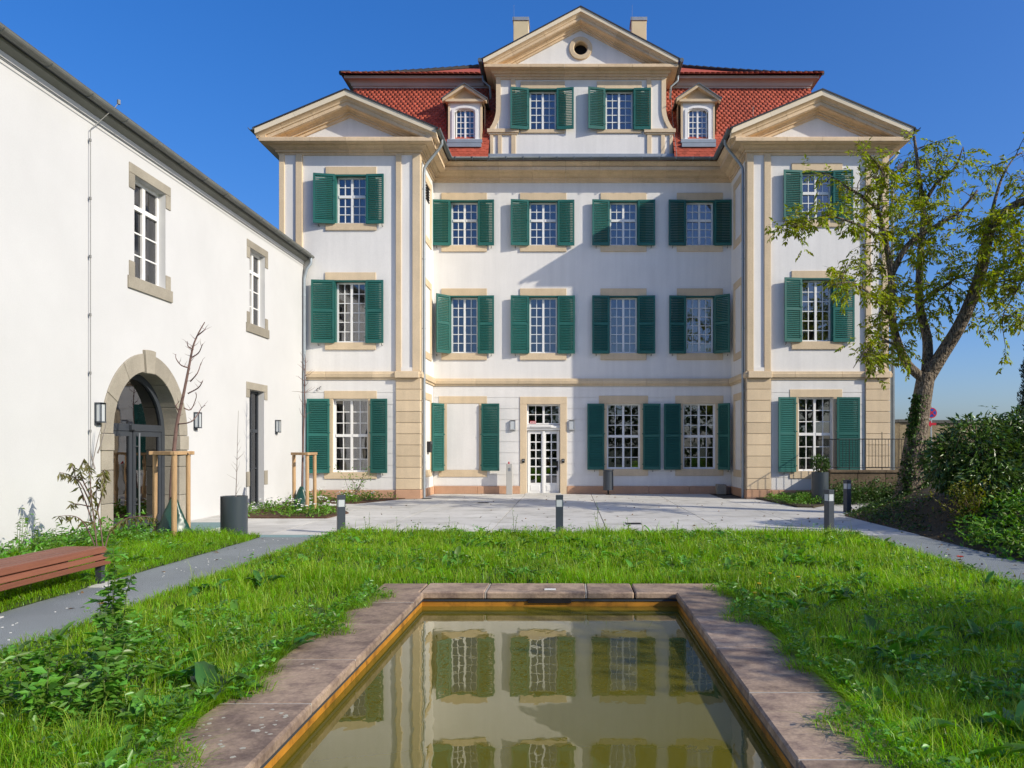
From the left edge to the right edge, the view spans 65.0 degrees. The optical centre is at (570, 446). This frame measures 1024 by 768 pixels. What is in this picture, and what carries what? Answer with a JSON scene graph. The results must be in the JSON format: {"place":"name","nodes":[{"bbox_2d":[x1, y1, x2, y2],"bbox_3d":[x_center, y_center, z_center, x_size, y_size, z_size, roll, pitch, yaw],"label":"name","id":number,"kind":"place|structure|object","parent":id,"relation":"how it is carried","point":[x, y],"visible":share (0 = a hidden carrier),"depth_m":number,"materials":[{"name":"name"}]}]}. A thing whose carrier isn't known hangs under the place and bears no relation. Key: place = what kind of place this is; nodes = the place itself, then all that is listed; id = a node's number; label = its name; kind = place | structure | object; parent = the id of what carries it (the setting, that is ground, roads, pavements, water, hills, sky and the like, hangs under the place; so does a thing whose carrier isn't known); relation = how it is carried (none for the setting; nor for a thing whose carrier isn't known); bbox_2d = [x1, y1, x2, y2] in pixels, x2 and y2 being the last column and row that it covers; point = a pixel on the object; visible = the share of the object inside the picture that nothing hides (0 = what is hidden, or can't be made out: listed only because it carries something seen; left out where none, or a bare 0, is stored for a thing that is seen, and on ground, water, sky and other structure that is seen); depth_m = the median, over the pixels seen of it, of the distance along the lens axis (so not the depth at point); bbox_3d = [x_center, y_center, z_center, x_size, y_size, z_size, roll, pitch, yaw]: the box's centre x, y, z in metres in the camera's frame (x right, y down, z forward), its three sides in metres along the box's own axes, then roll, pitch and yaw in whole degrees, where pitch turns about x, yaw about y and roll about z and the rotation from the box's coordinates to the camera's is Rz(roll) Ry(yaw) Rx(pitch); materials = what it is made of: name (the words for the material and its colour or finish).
{"place":"outdoors","nodes":[
{"label":"outdoors","id":0,"kind":"place"},
{"bbox_2d":[0,525,259,612],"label":"lawn","id":1,"kind":"structure","parent":0,"point":[42,599],"depth_m":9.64,"materials":[{"name":"plant"}]},
{"bbox_2d":[14,508,33,553],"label":"tall weed","id":2,"kind":"object","parent":1,"relation":"on","point":[26,522],"visible":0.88,"depth_m":11.81,"materials":[{"name":"green plant"}]},
{"bbox_2d":[0,509,169,557],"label":"ground cover","id":3,"kind":"object","parent":1,"relation":"on","point":[85,536],"visible":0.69,"depth_m":12.81,"materials":[{"name":"green plant"}]},
{"bbox_2d":[52,459,158,546],"bbox_3d":[-7.218,0.925,12.380,1.507,1.493,0.490,0,0,-6],"label":"peach shrub","id":4,"kind":"object","parent":1,"relation":"on","point":[90,493],"visible":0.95,"depth_m":12.37,"materials":[{"name":"green plant"}]},
{"bbox_2d":[0,535,316,651],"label":"path","id":5,"kind":"structure","parent":0,"point":[36,618],"depth_m":9.35,"materials":[{"name":"grey concrete"}]},
{"bbox_2d":[143,522,312,536],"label":"entrance slab","id":6,"kind":"structure","parent":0,"point":[212,525],"depth_m":16.68,"materials":[{"name":"grey concrete"}]},
{"bbox_2d":[149,451,194,534],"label":"tree stakes","id":7,"kind":"object","parent":6,"relation":"on","point":[155,454],"visible":0.81,"depth_m":14.96,"materials":[{"name":"brown wood"}]},
{"bbox_2d":[163,322,207,499],"bbox_3d":[-7.176,-0.342,15.034,1.091,4.005,0.579,0,0,24],"label":"young tree","id":8,"kind":"object","parent":6,"relation":"on","point":[177,423],"visible":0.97,"depth_m":14.98,"materials":[{"name":"brown plant"}]},
{"bbox_2d":[156,499,192,534],"bbox_3d":[-7.445,1.266,14.926,0.755,0.698,0.492,0,0,0],"label":"watering bag","id":9,"kind":"object","parent":8,"relation":"attached to","point":[165,522],"visible":0.64,"depth_m":14.86,"materials":[{"name":"green plastic"}]},
{"bbox_2d":[220,495,247,534],"bbox_3d":[-6.405,1.313,15.250,0.488,0.755,0.488,0,0,0],"label":"round planter","id":10,"kind":"object","parent":6,"relation":"on","point":[233,512],"visible":0.84,"depth_m":15.05,"materials":[{"name":"grey metal"}]},
{"bbox_2d":[0,517,1023,767],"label":"lawn","id":11,"kind":"structure","parent":0,"point":[760,595],"depth_m":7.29,"materials":[{"name":"plant"}]},
{"bbox_2d":[0,658,15,705],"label":"bushy weed","id":12,"kind":"object","parent":11,"relation":"on","point":[7,674],"visible":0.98,"depth_m":4.74,"materials":[{"name":"green plant"}]},
{"bbox_2d":[2,631,86,701],"bbox_3d":[-3.242,1.398,4.948,0.445,0.507,0.250,0,0,-36],"label":"bushy weed","id":13,"kind":"object","parent":11,"relation":"on","point":[23,659],"visible":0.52,"depth_m":4.92,"materials":[{"name":"green plant"}]},
{"bbox_2d":[4,666,90,731],"bbox_3d":[-2.993,1.449,4.603,0.347,0.398,0.382,0,0,38],"label":"bushy weed","id":14,"kind":"object","parent":11,"relation":"on","point":[45,691],"visible":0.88,"depth_m":4.54,"materials":[{"name":"green plant"}]},
{"bbox_2d":[74,650,148,721],"bbox_3d":[-2.789,1.442,4.839,0.348,0.410,0.355,0,0,18],"label":"bushy weed","id":15,"kind":"object","parent":11,"relation":"on","point":[102,685],"visible":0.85,"depth_m":4.83,"materials":[{"name":"green plant"}]},
{"bbox_2d":[84,547,138,666],"bbox_3d":[-3.257,1.184,5.753,0.373,0.924,0.325,0,0,0],"label":"tall weed","id":16,"kind":"object","parent":11,"relation":"on","point":[116,587],"visible":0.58,"depth_m":5.72,"materials":[{"name":"green plant"}]},
{"bbox_2d":[88,612,142,695],"bbox_3d":[-3.016,1.370,5.260,0.302,0.554,0.420,0,0,0],"label":"bushy weed","id":17,"kind":"object","parent":11,"relation":"on","point":[116,643],"visible":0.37,"depth_m":5.27,"materials":[{"name":"green plant"}]},
{"bbox_2d":[187,579,231,598],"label":"dock plant","id":18,"kind":"object","parent":11,"relation":"on","point":[196,589],"visible":0.54,"depth_m":8.82,"materials":[{"name":"green plant"}]},
{"bbox_2d":[160,661,262,715],"bbox_3d":[-2.319,1.592,5.064,0.648,0.332,0.664,0,0,23],"label":"dock plant","id":19,"kind":"object","parent":11,"relation":"on","point":[201,676],"visible":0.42,"depth_m":5.21,"materials":[{"name":"green plant"}]},
{"bbox_2d":[173,663,260,681],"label":"dock plant","id":20,"kind":"object","parent":11,"relation":"on","point":[190,671],"visible":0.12,"depth_m":5.52,"materials":[{"name":"green plant"}]},
{"bbox_2d":[246,570,285,587],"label":"dock plant","id":21,"kind":"object","parent":11,"relation":"on","point":[255,580],"visible":0.71,"depth_m":9.41,"materials":[{"name":"green plant"}]},
{"bbox_2d":[251,632,321,654],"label":"dock plant","id":22,"kind":"object","parent":11,"relation":"on","point":[302,641],"visible":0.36,"depth_m":6.25,"materials":[{"name":"green plant"}]},
{"bbox_2d":[0,525,1023,767],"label":"weeds","id":23,"kind":"object","parent":11,"relation":"on","point":[895,646],"visible":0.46,"depth_m":6.81,"materials":[{"name":"green plant"}]},
{"bbox_2d":[0,522,1023,767],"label":"herbs","id":24,"kind":"object","parent":11,"relation":"on","point":[140,538],"visible":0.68,"depth_m":6.99,"materials":[{"name":"green plant"}]},
{"bbox_2d":[0,529,1023,649],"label":"grass","id":25,"kind":"structure","parent":11,"relation":"on","point":[137,568],"depth_m":10.19,"materials":[{"name":"green plant"}]},
{"bbox_2d":[137,583,913,767],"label":"garden pool","id":26,"kind":"structure","parent":11,"relation":"in","point":[276,723],"depth_m":5.61,"materials":[{"name":"red stone"}]},
{"bbox_2d":[272,606,786,767],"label":"water","id":27,"kind":"structure","parent":26,"relation":"in","point":[539,687],"depth_m":5.52,"materials":[{"name":"green liquid"}]},
{"bbox_2d":[815,586,856,602],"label":"dock plant","id":28,"kind":"object","parent":11,"relation":"on","point":[845,593],"visible":0.38,"depth_m":8.54,"materials":[{"name":"green plant"}]},
{"bbox_2d":[868,645,936,672],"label":"dock plant","id":29,"kind":"object","parent":11,"relation":"on","point":[882,654],"visible":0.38,"depth_m":5.88,"materials":[{"name":"green plant"}]},
{"bbox_2d":[959,700,1023,742],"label":"dock plant","id":30,"kind":"object","parent":11,"relation":"on","point":[1020,708],"visible":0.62,"depth_m":4.56,"materials":[{"name":"green plant"}]},
{"bbox_2d":[1007,667,1023,694],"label":"dock plant","id":31,"kind":"object","parent":11,"relation":"on","point":[1018,670],"visible":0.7,"depth_m":5.34,"materials":[{"name":"green plant"}]},
{"bbox_2d":[0,0,1023,419],"label":"sky","id":32,"kind":"structure","parent":0,"point":[195,75],"materials":[{"name":"blue"}]},
{"bbox_2d":[69,496,1023,608],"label":"fallen leaves","id":33,"kind":"object","parent":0,"point":[645,525],"visible":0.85,"depth_m":16.50,"materials":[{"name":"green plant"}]},
{"bbox_2d":[191,494,919,535],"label":"plaza","id":34,"kind":"structure","parent":0,"point":[580,510],"depth_m":19.99,"materials":[{"name":"concrete"}]},
{"bbox_2d":[248,506,348,518],"bbox_3d":[-6.960,1.690,20.750,2.680,0.060,3.700,0,0,0],"label":"planting bed","id":35,"kind":"object","parent":34,"relation":"on","point":[269,515],"visible":0.35,"depth_m":19.37,"materials":[{"name":"brown soil"}]},
{"bbox_2d":[248,498,345,516],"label":"ground cover","id":36,"kind":"object","parent":35,"relation":"on","point":[289,507],"visible":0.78,"depth_m":19.95,"materials":[{"name":"green plant"}]},
{"bbox_2d":[248,495,335,509],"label":"blossoms","id":37,"kind":"object","parent":36,"relation":"on","point":[298,501],"visible":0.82,"depth_m":20.07,"materials":[{"name":"white plant"}]},
{"bbox_2d":[291,486,310,511],"bbox_3d":[-6.946,1.356,20.528,0.704,0.685,0.459,0,0,0],"label":"watering bag","id":38,"kind":"object","parent":35,"relation":"on","point":[300,494],"visible":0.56,"depth_m":20.48,"materials":[{"name":"green plastic"}]},
{"bbox_2d":[292,354,314,485],"bbox_3d":[-6.813,-0.368,20.607,0.504,4.142,0.472,0,0,31],"label":"young tree","id":39,"kind":"object","parent":35,"relation":"on","point":[304,415],"visible":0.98,"depth_m":20.58,"materials":[{"name":"brown plant"}]},
{"bbox_2d":[291,452,316,511],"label":"tree stakes","id":40,"kind":"object","parent":35,"relation":"on","point":[306,454],"visible":0.82,"depth_m":20.56,"materials":[{"name":"brown wood"}]},
{"bbox_2d":[337,495,344,530],"bbox_3d":[-4.495,1.316,15.700,0.145,0.748,0.145,0,0,-25],"label":"bollard light","id":41,"kind":"object","parent":34,"relation":"on","point":[341,509],"visible":0.88,"depth_m":15.64,"materials":[{"name":"paint"}]},
{"bbox_2d":[283,498,404,503],"bbox_3d":[-6.975,1.690,24.860,3.250,0.060,2.320,0,0,0],"label":"planting bed","id":42,"kind":"object","parent":34,"relation":"on","point":[370,500],"visible":0.36,"depth_m":24.79,"materials":[{"name":"brown soil"}]},
{"bbox_2d":[285,490,397,502],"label":"ground cover","id":43,"kind":"object","parent":42,"relation":"on","point":[366,495],"visible":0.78,"depth_m":24.85,"materials":[{"name":"green plant"}]},
{"bbox_2d":[334,466,372,500],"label":"young shrub","id":44,"kind":"object","parent":42,"relation":"on","point":[361,478],"visible":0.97,"depth_m":24.63,"materials":[{"name":"green plant"}]},
{"bbox_2d":[506,462,511,494],"bbox_3d":[-2.160,1.106,28.418,0.210,1.168,0.185,0,0,0],"label":"call post","id":45,"kind":"object","parent":34,"relation":"on","point":[508,478],"visible":1,"depth_m":28.33,"materials":[{"name":"metal"}]},
{"bbox_2d":[556,495,562,532],"bbox_3d":[-0.210,1.317,15.750,0.150,0.745,0.150,0,0,0],"label":"bollard light","id":46,"kind":"object","parent":34,"relation":"on","point":[559,510],"visible":0.91,"depth_m":15.68,"materials":[{"name":"paint"}]},
{"bbox_2d":[248,5,920,498],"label":"mansion","id":47,"kind":"structure","parent":34,"relation":"on","point":[544,235],"depth_m":28.64,"materials":[{"name":"paint"}]},
{"bbox_2d":[337,283,364,341],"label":"window","id":48,"kind":"structure","parent":47,"relation":"in","point":[350,296],"depth_m":26.38,"materials":[{"name":"white paint"}]},
{"bbox_2d":[335,399,367,471],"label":"window","id":49,"kind":"structure","parent":47,"relation":"in","point":[351,415],"depth_m":26.40,"materials":[{"name":"white paint"}]},
{"bbox_2d":[338,178,365,222],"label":"window","id":50,"kind":"structure","parent":47,"relation":"in","point":[351,191],"depth_m":26.38,"materials":[{"name":"glass"}]},
{"bbox_2d":[451,203,477,244],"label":"window","id":51,"kind":"structure","parent":47,"relation":"in","point":[464,216],"depth_m":30.23,"materials":[{"name":"blue glass"}]},
{"bbox_2d":[451,298,477,352],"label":"window","id":52,"kind":"structure","parent":47,"relation":"in","point":[464,311],"depth_m":29.09,"materials":[{"name":"white glass"}]},
{"bbox_2d":[446,104,485,137],"bbox_3d":[-3.775,-11.586,29.054,1.380,1.600,0.512,0,0,0],"label":"dormer window","id":53,"kind":"structure","parent":47,"relation":"in","point":[462,115],"depth_m":28.85,"materials":[{"name":"white paint"}]},
{"bbox_2d":[529,92,555,128],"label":"window","id":54,"kind":"structure","parent":47,"relation":"in","point":[542,115],"depth_m":30.11,"materials":[{"name":"blue glass"}]},
{"bbox_2d":[529,203,556,244],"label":"window","id":55,"kind":"structure","parent":47,"relation":"in","point":[542,216],"depth_m":30.23,"materials":[{"name":"blue glass"}]},
{"bbox_2d":[529,298,556,352],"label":"window","id":56,"kind":"structure","parent":47,"relation":"in","point":[542,311],"depth_m":30.23,"materials":[{"name":"white glass"}]},
{"bbox_2d":[527,405,559,424],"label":"transom window","id":57,"kind":"structure","parent":47,"relation":"in","point":[542,414],"depth_m":30.26,"materials":[{"name":"white paint"}]},
{"bbox_2d":[527,421,559,492],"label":"door","id":58,"kind":"structure","parent":47,"relation":"in","point":[543,447],"depth_m":28.96,"materials":[{"name":"white paint"}]},
{"bbox_2d":[569,36,591,59],"bbox_3d":[0.377,-14.332,28.875,0.840,0.840,0.310,0,0,0],"label":"round window","id":59,"kind":"structure","parent":47,"relation":"in","point":[580,48],"depth_m":28.72,"materials":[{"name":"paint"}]},
{"bbox_2d":[606,92,632,128],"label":"window","id":60,"kind":"structure","parent":47,"relation":"in","point":[619,115],"depth_m":30.11,"materials":[{"name":"blue glass"}]},
{"bbox_2d":[610,203,636,244],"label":"window","id":61,"kind":"structure","parent":47,"relation":"in","point":[623,216],"depth_m":30.23,"materials":[{"name":"blue glass"}]},
{"bbox_2d":[610,298,636,352],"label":"window","id":62,"kind":"structure","parent":47,"relation":"in","point":[623,311],"depth_m":30.23,"materials":[{"name":"white glass"}]},
{"bbox_2d":[607,404,639,468],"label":"window","id":63,"kind":"structure","parent":47,"relation":"in","point":[623,420],"depth_m":30.23,"materials":[{"name":"white paint"}]},
{"bbox_2d":[677,106,715,137],"bbox_3d":[4.589,-11.586,29.054,1.380,1.600,0.512,0,0,0],"label":"dormer window","id":64,"kind":"structure","parent":47,"relation":"in","point":[694,115],"depth_m":28.86,"materials":[{"name":"white paint"}]},
{"bbox_2d":[683,404,714,468],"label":"window","id":65,"kind":"structure","parent":47,"relation":"in","point":[698,419],"depth_m":30.23,"materials":[{"name":"white paint"}]},
{"bbox_2d":[686,203,712,244],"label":"window","id":66,"kind":"structure","parent":47,"relation":"in","point":[699,216],"depth_m":30.23,"materials":[{"name":"glass"}]},
{"bbox_2d":[686,298,712,352],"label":"window","id":67,"kind":"structure","parent":47,"relation":"in","point":[699,311],"depth_m":29.10,"materials":[{"name":"glass"}]},
{"bbox_2d":[798,398,831,470],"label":"window","id":68,"kind":"structure","parent":47,"relation":"in","point":[814,414],"depth_m":27.53,"materials":[{"name":"white paint"}]},
{"bbox_2d":[802,174,829,219],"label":"window","id":69,"kind":"structure","parent":47,"relation":"in","point":[808,195],"depth_m":27.53,"materials":[{"name":"glass"}]},
{"bbox_2d":[802,281,829,340],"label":"window","id":70,"kind":"structure","parent":47,"relation":"in","point":[816,307],"depth_m":27.53,"materials":[{"name":"white glass"}]},
{"bbox_2d":[890,160,907,469],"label":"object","id":71,"kind":"object","parent":47,"relation":"attached to","point":[892,418],"visible":0.36,"depth_m":28.94,"materials":[{"name":"metal"}]},
{"bbox_2d":[603,470,613,494],"bbox_3d":[1.347,1.250,28.250,0.380,0.880,0.380,0,0,0],"label":"litter bin","id":72,"kind":"object","parent":34,"relation":"on","point":[607,480],"visible":1,"depth_m":28.10,"materials":[{"name":"metal"}]},
{"bbox_2d":[715,484,725,494],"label":"stone block","id":73,"kind":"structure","parent":34,"relation":"on","point":[720,489],"depth_m":28.38,"materials":[{"name":"grey stone"}]},
{"bbox_2d":[756,497,842,507],"bbox_3d":[8.225,1.680,24.110,4.350,0.080,3.820,0,0,0],"label":"planting bed","id":74,"kind":"object","parent":34,"relation":"on","point":[802,505],"visible":0.3,"depth_m":23.19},
{"bbox_2d":[761,490,841,504],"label":"ground cover","id":75,"kind":"object","parent":74,"relation":"on","point":[801,496],"visible":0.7,"depth_m":23.60,"materials":[{"name":"green plant"}]},
{"bbox_2d":[811,472,828,503],"bbox_3d":[7.309,1.187,23.400,0.484,0.907,0.484,0,0,0],"label":"round planter","id":76,"kind":"object","parent":74,"relation":"on","point":[819,483],"visible":0.91,"depth_m":23.19,"materials":[{"name":"grey metal"}]},
{"bbox_2d":[810,454,830,471],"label":"planter shrub","id":77,"kind":"object","parent":76,"relation":"on","point":[821,460],"visible":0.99,"depth_m":23.36,"materials":[{"name":"green plant"}]},
{"bbox_2d":[823,476,896,504],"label":"ground cover","id":78,"kind":"object","parent":74,"relation":"on","point":[856,495],"visible":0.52,"depth_m":23.54,"materials":[{"name":"green plant"}]},
{"bbox_2d":[824,489,833,529],"bbox_3d":[5.276,1.280,16.300,0.145,0.821,0.145,0,0,-25],"label":"bollard light","id":79,"kind":"object","parent":34,"relation":"on","point":[828,507],"visible":0.92,"depth_m":16.24,"materials":[{"name":"paint"}]},
{"bbox_2d":[843,480,850,511],"bbox_3d":[7.204,1.275,20.800,0.145,0.830,0.145,0,0,-25],"label":"bollard light","id":80,"kind":"object","parent":34,"relation":"on","point":[846,495],"visible":0.94,"depth_m":20.75,"materials":[{"name":"paint"}]},
{"bbox_2d":[821,469,932,500],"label":"retaining wall","id":81,"kind":"structure","parent":34,"relation":"on","point":[839,475],"depth_m":24.35,"materials":[{"name":"stone"}]},
{"bbox_2d":[823,439,933,469],"bbox_3d":[9.767,0.122,25.247,3.066,1.164,1.526,0,0,0],"label":"railing","id":82,"kind":"object","parent":81,"relation":"on","point":[849,467],"visible":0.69,"depth_m":24.50,"materials":[{"name":"black metal"}]},
{"bbox_2d":[845,483,1023,561],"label":"mound","id":83,"kind":"object","parent":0,"point":[938,529],"visible":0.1,"depth_m":16.43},
{"bbox_2d":[764,129,1023,500],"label":"walnut tree","id":84,"kind":"object","parent":83,"relation":"on","point":[987,230],"visible":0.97,"depth_m":19.12,"materials":[{"name":"green plant"}]},
{"bbox_2d":[842,482,951,533],"bbox_3d":[8.060,1.357,19.979,2.625,0.770,9.714,0,0,24],"label":"ground cover","id":85,"kind":"object","parent":83,"relation":"on","point":[873,506],"visible":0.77,"depth_m":18.42,"materials":[{"name":"green plant"}]},
{"bbox_2d":[846,486,1018,540],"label":"fallen leaves","id":86,"kind":"object","parent":83,"relation":"on","point":[923,516],"visible":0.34,"depth_m":16.97,"materials":[{"name":"brown plant"}]},
{"bbox_2d":[925,475,1006,521],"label":"yellow shrub","id":87,"kind":"object","parent":83,"relation":"on","point":[969,504],"visible":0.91,"depth_m":14.99,"materials":[{"name":"green plant"}]},
{"bbox_2d":[913,404,1023,506],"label":"laurel bush","id":88,"kind":"object","parent":83,"relation":"on","point":[1000,463],"visible":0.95,"depth_m":15.80,"materials":[{"name":"green plant"}]},
{"bbox_2d":[941,489,1023,561],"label":"ground cover","id":89,"kind":"object","parent":83,"relation":"on","point":[984,528],"visible":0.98,"depth_m":13.81,"materials":[{"name":"green plant"}]},
{"bbox_2d":[861,535,1023,581],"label":"path","id":90,"kind":"structure","parent":0,"point":[972,557],"depth_m":12.57,"materials":[{"name":"grey concrete"}]},
{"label":"street","id":91,"kind":"structure","parent":0,"visible":0},
{"bbox_2d":[895,419,907,469],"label":"gate pillar","id":92,"kind":"structure","parent":91,"relation":"on","point":[900,427],"depth_m":30.71,"materials":[{"name":"stone"}]},
{"bbox_2d":[927,420,1023,466],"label":"boundary wall","id":93,"kind":"structure","parent":91,"relation":"on","point":[936,426],"depth_m":31.20,"materials":[{"name":"stone"}]},
{"bbox_2d":[1016,344,1023,411],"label":"cypress","id":94,"kind":"object","parent":91,"relation":"on","point":[1021,392],"visible":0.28,"depth_m":38.18,"materials":[{"name":"plant"}]},
{"label":"ground","id":95,"kind":"structure","parent":0,"visible":0},
{"bbox_2d":[0,546,117,617],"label":"bench","id":96,"kind":"object","parent":95,"relation":"on","point":[23,566],"visible":0.77,"depth_m":9.02,"materials":[{"name":"wood"}]},
{"bbox_2d":[0,22,314,552],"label":"outbuilding","id":97,"kind":"structure","parent":95,"relation":"on","point":[133,255],"depth_m":15.79,"materials":[{"name":"paint"}]},
{"bbox_2d":[94,402,105,424],"bbox_3d":[-8.635,-0.608,14.700,0.130,0.415,0.150,0,0,0],"label":"wall lamp","id":98,"kind":"object","parent":97,"relation":"attached to","point":[99,413],"visible":0.97,"depth_m":14.64,"materials":[{"name":"glass"}]},
{"bbox_2d":[112,374,165,529],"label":"arched door","id":99,"kind":"structure","parent":97,"relation":"in","point":[138,429],"depth_m":16.66,"materials":[{"name":"glass"}]},
{"bbox_2d":[134,180,158,285],"bbox_3d":[-8.870,-4.410,16.585,0.080,2.040,1.230,0,0,0],"label":"window","id":100,"kind":"structure","parent":97,"relation":"in","point":[146,202],"depth_m":16.78,"materials":[{"name":"white paint"}]},
{"bbox_2d":[193,412,201,429],"bbox_3d":[-8.635,-0.598,18.550,0.130,0.415,0.150,0,0,0],"label":"wall lamp","id":101,"kind":"object","parent":97,"relation":"attached to","point":[197,422],"visible":0.92,"depth_m":18.49,"materials":[{"name":"paint"}]},
{"bbox_2d":[249,391,257,505],"bbox_3d":[-8.880,0.055,22.220,0.080,3.230,1.040,0,0,0],"label":"tall window","id":102,"kind":"structure","parent":97,"relation":"in","point":[253,400],"depth_m":22.47,"materials":[{"name":"metal"}]},
{"bbox_2d":[250,252,259,326],"bbox_3d":[-8.870,-4.385,22.260,0.080,2.050,1.080,0,0,0],"label":"window","id":103,"kind":"structure","parent":97,"relation":"in","point":[254,259],"depth_m":22.53,"materials":[{"name":"white paint"}]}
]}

